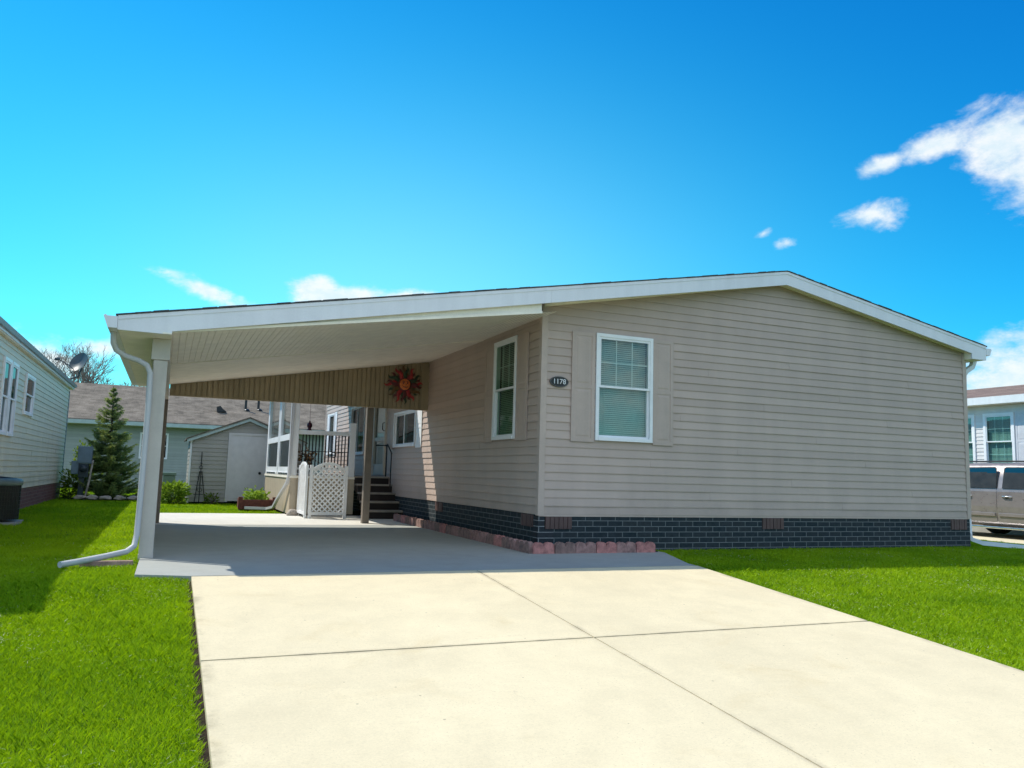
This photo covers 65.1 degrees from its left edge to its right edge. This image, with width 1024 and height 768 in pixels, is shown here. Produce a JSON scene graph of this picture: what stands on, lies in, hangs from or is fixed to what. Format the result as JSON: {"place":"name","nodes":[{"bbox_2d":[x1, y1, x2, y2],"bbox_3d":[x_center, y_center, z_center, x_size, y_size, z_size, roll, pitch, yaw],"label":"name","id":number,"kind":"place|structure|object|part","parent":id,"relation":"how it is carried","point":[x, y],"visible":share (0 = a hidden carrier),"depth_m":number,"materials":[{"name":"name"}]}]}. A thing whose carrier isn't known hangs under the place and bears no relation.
{"place":"outdoors","nodes":[
{"label":"outdoors","id":0,"kind":"place"},
{"bbox_2d":[0,537,207,767],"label":"grass","id":1,"kind":"structure","parent":0,"point":[19,564],"depth_m":4.32,"materials":[{"name":"green plant"}]},
{"bbox_2d":[155,513,408,524],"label":"patio slab","id":2,"kind":"structure","parent":0,"point":[218,519],"depth_m":13.62,"materials":[{"name":"concrete"}]},
{"bbox_2d":[286,509,297,515],"bbox_3d":[-4.122,2.413,15.070,0.233,0.133,0.177,4,-7,-23],"label":"rock","id":3,"kind":"object","parent":2,"relation":"on","point":[291,512],"visible":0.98,"depth_m":15.01,"materials":[{"name":"stone"}]},
{"bbox_2d":[297,462,347,518],"bbox_3d":[-3.525,1.958,14.893,0.745,1.010,0.920,4,-7,-23],"label":"lattice screen","id":4,"kind":"object","parent":2,"relation":"on","point":[302,489],"visible":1,"depth_m":14.52,"materials":[{"name":"white plastic"}]},
{"bbox_2d":[244,402,402,518],"bbox_3d":[-4.187,1.320,16.925,2.551,2.700,5.940,4,-7,-23],"label":"porch","id":5,"kind":"object","parent":2,"relation":"on","point":[281,474],"visible":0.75,"depth_m":15.69,"materials":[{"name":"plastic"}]},
{"bbox_2d":[265,402,281,473],"bbox_3d":[-5.404,1.131,18.252,0.082,1.794,1.990,4,-7,-23],"label":"window","id":6,"kind":"structure","parent":5,"relation":"in","point":[275,407],"depth_m":18.34,"materials":[{"name":"white plastic"}]},
{"bbox_2d":[277,402,291,474],"bbox_3d":[-4.604,0.943,16.396,0.082,1.794,1.830,4,-7,-23],"label":"window","id":7,"kind":"structure","parent":5,"relation":"in","point":[285,422],"depth_m":16.64,"materials":[{"name":"white plastic"}]},
{"bbox_2d":[297,446,319,474],"bbox_3d":[-3.993,1.472,15.650,0.528,0.580,0.516,-2,-8,31],"label":"leafy plant","id":8,"kind":"object","parent":5,"relation":"on","point":[309,461],"visible":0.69,"depth_m":15.61,"materials":[{"name":"green plant"}]},
{"bbox_2d":[307,408,311,429],"bbox_3d":[-4.211,0.562,16.773,0.120,1.030,0.120,4,-7,-23],"label":"hanging feeder","id":9,"kind":"object","parent":5,"relation":"hanging from","point":[309,425],"visible":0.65,"depth_m":16.70,"materials":[{"name":"black metal"}]},
{"bbox_2d":[400,515,405,522],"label":"edging block","id":10,"kind":"object","parent":2,"relation":"on","point":[402,518],"depth_m":13.78,"materials":[{"name":"red brick"}]},
{"bbox_2d":[405,516,409,523],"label":"edging block","id":11,"kind":"object","parent":2,"relation":"on","point":[407,518],"depth_m":13.55,"materials":[{"name":"red brick"}]},
{"bbox_2d":[134,525,694,581],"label":"carport slab","id":12,"kind":"structure","parent":0,"point":[184,551],"depth_m":8.56,"materials":[{"name":"concrete"}]},
{"bbox_2d":[57,286,556,567],"bbox_3d":[-2.666,0.448,10.519,4.890,3.109,6.017,4,-7,-23],"label":"carport","id":13,"kind":"object","parent":12,"relation":"on","point":[353,352],"visible":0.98,"depth_m":9.29,"materials":[{"name":"metal"}]},
{"bbox_2d":[384,365,422,403],"bbox_3d":[-1.841,0.004,13.733,0.694,0.685,0.100,4,-7,-23],"label":"sun ornament","id":14,"kind":"object","parent":13,"relation":"attached to","point":[404,384],"visible":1,"depth_m":13.74,"materials":[{"name":"red metal"}]},
{"bbox_2d":[409,517,415,525],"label":"edging block","id":15,"kind":"object","parent":12,"relation":"on","point":[411,520],"depth_m":13.28,"materials":[{"name":"brown concrete"}]},
{"bbox_2d":[414,518,418,526],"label":"edging block","id":16,"kind":"object","parent":12,"relation":"on","point":[416,520],"depth_m":13.06,"materials":[{"name":"concrete"}]},
{"bbox_2d":[418,519,424,527],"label":"edging block","id":17,"kind":"object","parent":12,"relation":"on","point":[421,523],"depth_m":12.77,"materials":[{"name":"concrete"}]},
{"bbox_2d":[424,520,429,528],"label":"edging block","id":18,"kind":"object","parent":12,"relation":"on","point":[426,524],"depth_m":12.54,"materials":[{"name":"red brick"}]},
{"bbox_2d":[429,521,434,529],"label":"edging block","id":19,"kind":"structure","parent":12,"relation":"on","point":[431,525],"depth_m":12.31,"materials":[{"name":"brown concrete"}]},
{"bbox_2d":[434,522,439,531],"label":"edging block","id":20,"kind":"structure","parent":12,"relation":"on","point":[436,526],"depth_m":12.05,"materials":[{"name":"red brick"}]},
{"bbox_2d":[439,523,447,532],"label":"edging block","id":21,"kind":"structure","parent":12,"relation":"on","point":[442,527],"depth_m":11.79,"materials":[{"name":"brown concrete"}]},
{"bbox_2d":[445,525,453,534],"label":"edging block","id":22,"kind":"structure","parent":12,"relation":"on","point":[448,528],"depth_m":11.56,"materials":[{"name":"brown concrete"}]},
{"bbox_2d":[451,526,458,535],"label":"edging block","id":23,"kind":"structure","parent":12,"relation":"on","point":[454,530],"depth_m":11.31,"materials":[{"name":"red brick"}]},
{"bbox_2d":[458,527,466,537],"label":"edging block","id":24,"kind":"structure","parent":12,"relation":"on","point":[461,531],"depth_m":11.08,"materials":[{"name":"red brick"}]},
{"bbox_2d":[464,529,471,539],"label":"edging block","id":25,"kind":"object","parent":12,"relation":"on","point":[467,533],"depth_m":10.80,"materials":[{"name":"brown concrete"}]},
{"bbox_2d":[471,530,480,540],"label":"edging block","id":26,"kind":"object","parent":12,"relation":"on","point":[474,534],"depth_m":10.59,"materials":[{"name":"red brick"}]},
{"bbox_2d":[478,532,488,542],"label":"edging block","id":27,"kind":"object","parent":12,"relation":"on","point":[481,536],"depth_m":10.32,"materials":[{"name":"brown concrete"}]},
{"bbox_2d":[486,534,495,544],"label":"edging block","id":28,"kind":"object","parent":12,"relation":"on","point":[489,538],"depth_m":10.07,"materials":[{"name":"brown concrete"}]},
{"bbox_2d":[493,535,504,546],"bbox_3d":[-0.150,1.932,9.858,0.056,0.148,0.262,4,-7,-24],"label":"edging block","id":29,"kind":"object","parent":12,"relation":"on","point":[497,540],"depth_m":9.85,"materials":[{"name":"concrete"}]},
{"bbox_2d":[501,537,512,548],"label":"edging block","id":30,"kind":"object","parent":12,"relation":"on","point":[506,541],"depth_m":9.57,"materials":[{"name":"concrete"}]},
{"bbox_2d":[510,539,520,550],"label":"edging block","id":31,"kind":"object","parent":12,"relation":"on","point":[514,544],"depth_m":9.37,"materials":[{"name":"concrete"}]},
{"bbox_2d":[519,540,532,553],"bbox_3d":[0.163,1.858,9.121,0.056,0.148,0.262,4,-7,-24],"label":"edging block","id":32,"kind":"object","parent":12,"relation":"on","point":[525,546],"depth_m":9.07,"materials":[{"name":"concrete"}]},
{"bbox_2d":[532,542,553,553],"bbox_3d":[0.349,1.859,9.052,0.262,0.148,0.056,4,-8,-23],"label":"edging block","id":33,"kind":"object","parent":12,"relation":"on","point":[543,548],"depth_m":9.02,"materials":[{"name":"concrete"}]},
{"bbox_2d":[554,542,575,553],"bbox_3d":[0.599,1.876,9.150,0.262,0.148,0.056,5,-8,-24],"label":"edging block","id":34,"kind":"object","parent":12,"relation":"on","point":[565,548],"depth_m":9.12,"materials":[{"name":"concrete"}]},
{"bbox_2d":[575,542,595,552],"bbox_3d":[0.843,1.897,9.256,0.262,0.148,0.056,4,-5,-22],"label":"edging block","id":35,"kind":"object","parent":12,"relation":"on","point":[586,547],"depth_m":9.23,"materials":[{"name":"concrete"}]},
{"bbox_2d":[596,541,616,552],"bbox_3d":[1.092,1.914,9.356,0.262,0.148,0.056,4,-7,-22],"label":"edging block","id":36,"kind":"object","parent":12,"relation":"on","point":[607,547],"depth_m":9.33,"materials":[{"name":"concrete"}]},
{"bbox_2d":[616,542,635,552],"bbox_3d":[1.335,1.936,9.466,0.262,0.148,0.056,4,-8,-23],"label":"edging block","id":37,"kind":"object","parent":12,"relation":"on","point":[626,547],"depth_m":9.44,"materials":[{"name":"concrete"}]},
{"bbox_2d":[635,541,654,552],"bbox_3d":[1.583,1.954,9.565,0.262,0.148,0.056,4,-8,-23],"label":"edging block","id":38,"kind":"object","parent":12,"relation":"on","point":[643,547],"depth_m":9.54,"materials":[{"name":"concrete"}]},
{"bbox_2d":[0,486,1023,767],"bbox_3d":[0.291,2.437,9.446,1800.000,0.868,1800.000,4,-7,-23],"label":"ground","id":39,"kind":"structure","parent":0,"point":[188,664],"depth_m":4.00,"materials":[{"name":"green plant"}]},
{"bbox_2d":[0,476,23,525],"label":"air conditioner","id":40,"kind":"object","parent":39,"relation":"on","point":[10,492],"visible":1,"depth_m":11.48,"materials":[{"name":"metal"}]},
{"bbox_2d":[0,316,76,508],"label":"neighbour home","id":41,"kind":"object","parent":39,"relation":"on","point":[34,405],"visible":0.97,"depth_m":15.46,"materials":[{"name":"white plastic"}]},
{"bbox_2d":[0,356,12,434],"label":"window","id":42,"kind":"structure","parent":41,"relation":"in","point":[8,363],"depth_m":12.90,"materials":[{"name":"white plastic"}]},
{"bbox_2d":[5,361,19,436],"bbox_3d":[-8.419,0.253,13.373,0.212,1.220,0.600,4,-7,-23],"label":"window","id":43,"kind":"structure","parent":41,"relation":"in","point":[15,368],"depth_m":13.54,"materials":[{"name":"white plastic"}]},
{"bbox_2d":[22,373,35,416],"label":"window","id":44,"kind":"structure","parent":41,"relation":"in","point":[30,384],"depth_m":15.07,"materials":[{"name":"white plastic"}]},
{"bbox_2d":[55,353,87,378],"bbox_3d":[-11.305,-0.461,20.578,0.740,0.750,0.403,4,-7,-23],"label":"satellite dish","id":45,"kind":"object","parent":41,"relation":"on","point":[78,361],"visible":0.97,"depth_m":20.67,"materials":[{"name":"grey metal"}]},
{"bbox_2d":[39,345,113,384],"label":"bare tree","id":46,"kind":"object","parent":39,"relation":"on","point":[98,381],"visible":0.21,"depth_m":41.10,"materials":[{"name":"grey plant"}]},
{"bbox_2d":[41,338,128,385],"bbox_3d":[-21.669,1.286,40.051,4.302,7.104,6.710,-4,-8,39],"label":"bare tree","id":47,"kind":"object","parent":39,"relation":"on","point":[65,371],"visible":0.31,"depth_m":39.78,"materials":[{"name":"grey plant"}]},
{"bbox_2d":[66,440,103,478],"bbox_3d":[-11.534,2.286,21.787,0.889,1.535,0.994,4,-7,-23],"label":"leafy shrub","id":48,"kind":"object","parent":39,"relation":"on","point":[82,443],"visible":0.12,"depth_m":21.69,"materials":[{"name":"green plant"}]},
{"bbox_2d":[56,386,139,500],"bbox_3d":[-10.180,1.597,20.578,1.992,3.081,2.192,-1,-7,20],"label":"spruce tree","id":49,"kind":"object","parent":39,"relation":"on","point":[111,465],"visible":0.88,"depth_m":20.32,"materials":[{"name":"green plant"}]},
{"bbox_2d":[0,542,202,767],"bbox_3d":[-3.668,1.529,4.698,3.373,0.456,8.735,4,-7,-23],"label":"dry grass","id":50,"kind":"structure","parent":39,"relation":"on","point":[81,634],"depth_m":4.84,"materials":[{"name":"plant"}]},
{"bbox_2d":[76,499,127,499],"bbox_3d":[-10.211,2.905,20.293,1.900,0.015,1.390,4,-7,-23],"label":"mulch bed","id":51,"kind":"object","parent":39,"relation":"on","point":[102,499],"visible":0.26,"depth_m":19.87,"materials":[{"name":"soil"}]},
{"bbox_2d":[55,468,78,498],"bbox_3d":[-10.972,2.426,19.901,0.625,0.894,0.761,4,-7,-23],"label":"leafy shrub","id":52,"kind":"object","parent":51,"relation":"on","point":[65,486],"visible":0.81,"depth_m":19.82,"materials":[{"name":"green plant"}]},
{"bbox_2d":[73,495,85,498],"bbox_3d":[-10.531,2.753,19.568,0.322,0.095,0.210,4,-7,-23],"label":"rock","id":53,"kind":"object","parent":51,"relation":"on","point":[79,497],"visible":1,"depth_m":19.49,"materials":[{"name":"stone"}]},
{"bbox_2d":[71,446,93,499],"bbox_3d":[-10.543,2.192,19.668,0.485,1.330,0.255,4,-7,-23],"label":"meter stand","id":54,"kind":"object","parent":51,"relation":"on","point":[79,467],"visible":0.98,"depth_m":19.66,"materials":[{"name":"metal"}]},
{"bbox_2d":[85,495,98,498],"bbox_3d":[-10.238,2.752,19.551,0.306,0.109,0.208,4,-7,-23],"label":"rock","id":55,"kind":"object","parent":51,"relation":"on","point":[92,497],"visible":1,"depth_m":19.49,"materials":[{"name":"stone"}]},
{"bbox_2d":[99,495,111,499],"bbox_3d":[-9.928,2.773,19.617,0.257,0.096,0.241,0,-7,15],"label":"rock","id":56,"kind":"object","parent":51,"relation":"on","point":[105,497],"visible":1,"depth_m":19.54,"materials":[{"name":"stone"}]},
{"bbox_2d":[113,495,125,499],"bbox_3d":[-9.653,2.790,19.758,0.290,0.109,0.187,4,-7,-23],"label":"rock","id":57,"kind":"object","parent":51,"relation":"on","point":[118,497],"visible":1,"depth_m":19.69,"materials":[{"name":"stone"}]},
{"bbox_2d":[127,496,136,499],"bbox_3d":[-9.421,2.829,19.989,0.328,0.102,0.226,4,-7,-23],"label":"rock","id":58,"kind":"object","parent":51,"relation":"on","point":[132,497],"visible":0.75,"depth_m":19.90,"materials":[{"name":"stone"}]},
{"bbox_2d":[79,560,132,567],"bbox_3d":[-3.556,1.576,7.039,0.420,0.052,0.070,4,-7,-23],"label":"landscape timber","id":59,"kind":"object","parent":39,"relation":"on","point":[112,563],"visible":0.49,"depth_m":7.02,"materials":[{"name":"brown wood"}]},
{"bbox_2d":[0,487,280,539],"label":"grass","id":60,"kind":"structure","parent":39,"relation":"on","point":[56,509],"depth_m":13.31,"materials":[{"name":"green plant"}]},
{"bbox_2d":[163,472,176,500],"bbox_3d":[-8.549,2.551,19.979,0.320,0.700,0.290,4,-7,-23],"label":"utility pedestal","id":61,"kind":"object","parent":39,"relation":"on","point":[169,477],"visible":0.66,"depth_m":19.88,"materials":[{"name":"green metal"}]},
{"bbox_2d":[160,479,191,503],"bbox_3d":[-8.033,2.571,19.030,0.865,0.640,0.791,4,-7,-23],"label":"leafy shrub","id":62,"kind":"object","parent":39,"relation":"on","point":[177,489],"visible":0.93,"depth_m":18.91,"materials":[{"name":"green plant"}]},
{"bbox_2d":[53,382,325,487],"bbox_3d":[-16.777,2.126,33.767,22.300,4.202,9.030,4,-7,-23],"label":"home","id":63,"kind":"object","parent":39,"relation":"on","point":[189,416],"visible":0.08,"depth_m":31.55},
{"bbox_2d":[138,432,168,458],"bbox_3d":[-13.746,2.377,30.803,1.000,1.000,0.212,4,-7,-23],"label":"window","id":64,"kind":"structure","parent":63,"relation":"in","point":[141,433],"depth_m":30.87,"materials":[{"name":"white plastic"}]},
{"bbox_2d":[186,581,210,767],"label":"soil edge","id":65,"kind":"object","parent":39,"relation":"on","point":[205,756],"visible":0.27,"depth_m":3.87,"materials":[{"name":"brown soil"}]},
{"bbox_2d":[193,452,204,502],"bbox_3d":[-7.497,2.245,19.327,0.274,1.222,0.048,4,-7,-23],"label":"trellis","id":66,"kind":"object","parent":39,"relation":"on","point":[199,491],"visible":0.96,"depth_m":19.30,"materials":[{"name":"black metal"}]},
{"bbox_2d":[203,492,219,503],"bbox_3d":[-7.203,2.741,19.267,0.426,0.312,0.331,4,-7,-23],"label":"plant","id":67,"kind":"object","parent":39,"relation":"on","point":[206,496],"visible":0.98,"depth_m":19.23,"materials":[{"name":"green plant"}]},
{"bbox_2d":[184,417,307,502],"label":"garden shed","id":68,"kind":"structure","parent":39,"relation":"on","point":[234,455],"depth_m":19.67,"materials":[{"name":"beige wood"}]},
{"bbox_2d":[224,433,267,501],"bbox_3d":[-6.534,2.062,19.806,0.950,1.685,0.065,4,-7,-23],"label":"door","id":69,"kind":"structure","parent":68,"relation":"in","point":[247,452],"depth_m":19.80,"materials":[{"name":"white metal"}]},
{"bbox_2d":[237,497,275,509],"bbox_3d":[-5.545,2.557,17.341,0.780,0.260,0.940,4,-7,-23],"label":"planter box","id":70,"kind":"object","parent":39,"relation":"on","point":[241,503],"visible":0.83,"depth_m":16.93,"materials":[{"name":"wood"}]},
{"bbox_2d":[242,485,270,499],"bbox_3d":[-5.512,2.388,17.296,0.630,0.419,0.685,4,-7,-23],"label":"leafy plant","id":71,"kind":"object","parent":70,"relation":"in","point":[258,494],"visible":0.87,"depth_m":17.13,"materials":[{"name":"green plant"}]},
{"bbox_2d":[323,270,1023,550],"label":"mobile home","id":72,"kind":"object","parent":39,"relation":"on","point":[771,409],"visible":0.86,"depth_m":11.02,"materials":[{"name":"beige plastic"}]},
{"bbox_2d":[327,413,334,453],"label":"window","id":73,"kind":"structure","parent":72,"relation":"in","point":[332,416],"depth_m":22.06,"materials":[{"name":"white plastic"}]},
{"bbox_2d":[351,407,365,454],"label":"window","id":74,"kind":"structure","parent":72,"relation":"in","point":[358,414],"depth_m":18.73,"materials":[{"name":"grey glass"}]},
{"bbox_2d":[371,408,387,474],"bbox_3d":[-2.794,1.094,16.892,0.130,1.620,1.040,4,-7,-23],"label":"door","id":75,"kind":"structure","parent":72,"relation":"in","point":[378,468],"depth_m":16.99,"materials":[{"name":"white metal"}]},
{"bbox_2d":[392,410,416,447],"bbox_3d":[-1.962,0.854,15.197,0.212,0.680,1.500,4,-7,-23],"label":"window","id":76,"kind":"structure","parent":72,"relation":"in","point":[404,428],"depth_m":15.14,"materials":[{"name":"white glass"}]},
{"bbox_2d":[491,335,517,439],"bbox_3d":[-0.029,0.075,10.767,0.212,1.345,0.770,4,-7,-23],"label":"window","id":77,"kind":"structure","parent":72,"relation":"in","point":[505,351],"depth_m":10.96,"materials":[{"name":"white glass"}]},
{"bbox_2d":[550,376,568,386],"bbox_3d":[0.577,-0.027,9.787,0.256,0.132,0.018,4,-7,-23],"label":"number plaque","id":78,"kind":"object","parent":72,"relation":"attached to","point":[557,381],"visible":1,"depth_m":9.78,"materials":[{"name":"black metal"}]},
{"bbox_2d":[594,333,652,442],"bbox_3d":[1.391,0.063,10.220,0.830,1.345,0.212,4,-7,-23],"label":"window","id":79,"kind":"structure","parent":72,"relation":"in","point":[624,364],"depth_m":10.24,"materials":[{"name":"white glass"}]},
{"bbox_2d":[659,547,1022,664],"bbox_3d":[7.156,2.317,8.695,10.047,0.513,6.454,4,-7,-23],"label":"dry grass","id":80,"kind":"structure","parent":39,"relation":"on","point":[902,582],"depth_m":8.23,"materials":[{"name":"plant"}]},
{"bbox_2d":[967,385,1023,535],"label":"home","id":81,"kind":"object","parent":39,"relation":"on","point":[995,423],"visible":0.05,"depth_m":21.30,"materials":[{"name":"white plastic"}]},
{"bbox_2d":[968,415,978,462],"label":"window","id":82,"kind":"structure","parent":81,"relation":"in","point":[971,418],"depth_m":21.87,"materials":[{"name":"white plastic"}]},
{"bbox_2d":[982,412,1015,462],"bbox_3d":[12.887,1.522,21.144,0.212,1.510,0.860,4,-7,-23],"label":"window","id":83,"kind":"structure","parent":81,"relation":"in","point":[998,428],"depth_m":21.20,"materials":[{"name":"white plastic"}]},
{"bbox_2d":[0,0,1023,435],"label":"sky","id":84,"kind":"structure","parent":0,"point":[155,154],"materials":[{"name":"blue"}]},
{"bbox_2d":[191,566,1023,767],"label":"driveway","id":85,"kind":"structure","parent":0,"point":[662,667],"depth_m":4.45,"materials":[{"name":"concrete"}]},
{"bbox_2d":[656,539,1023,670],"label":"grass","id":86,"kind":"structure","parent":0,"point":[925,561],"depth_m":7.95,"materials":[{"name":"green plant"}]},
{"bbox_2d":[972,531,1023,543],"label":"neighbour driveway","id":87,"kind":"structure","parent":0,"point":[1008,538],"depth_m":18.73,"materials":[{"name":"concrete"}]},
{"bbox_2d":[969,460,1023,533],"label":"parked suv","id":88,"kind":"object","parent":87,"relation":"on","point":[997,497],"visible":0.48,"depth_m":18.63,"materials":[{"name":"paint"}]},
{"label":"window","id":89,"kind":"part","parent":88,"relation":"part of","materials":[{"name":"blue glass"}]},
{"bbox_3d":[11.004,2.846,19.000,0.071,0.780,0.970,4,-7,-23],"label":"door","id":90,"kind":"part","parent":88,"relation":"part of","materials":[{"name":"paint"}]},
{"bbox_3d":[11.461,2.738,17.940,0.071,0.780,1.310,4,-7,-23],"label":"door","id":91,"kind":"part","parent":88,"relation":"part of","materials":[{"name":"paint"}]},
{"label":"window","id":92,"kind":"part","parent":88,"relation":"part of","materials":[{"name":"blue glass"}]}
]}

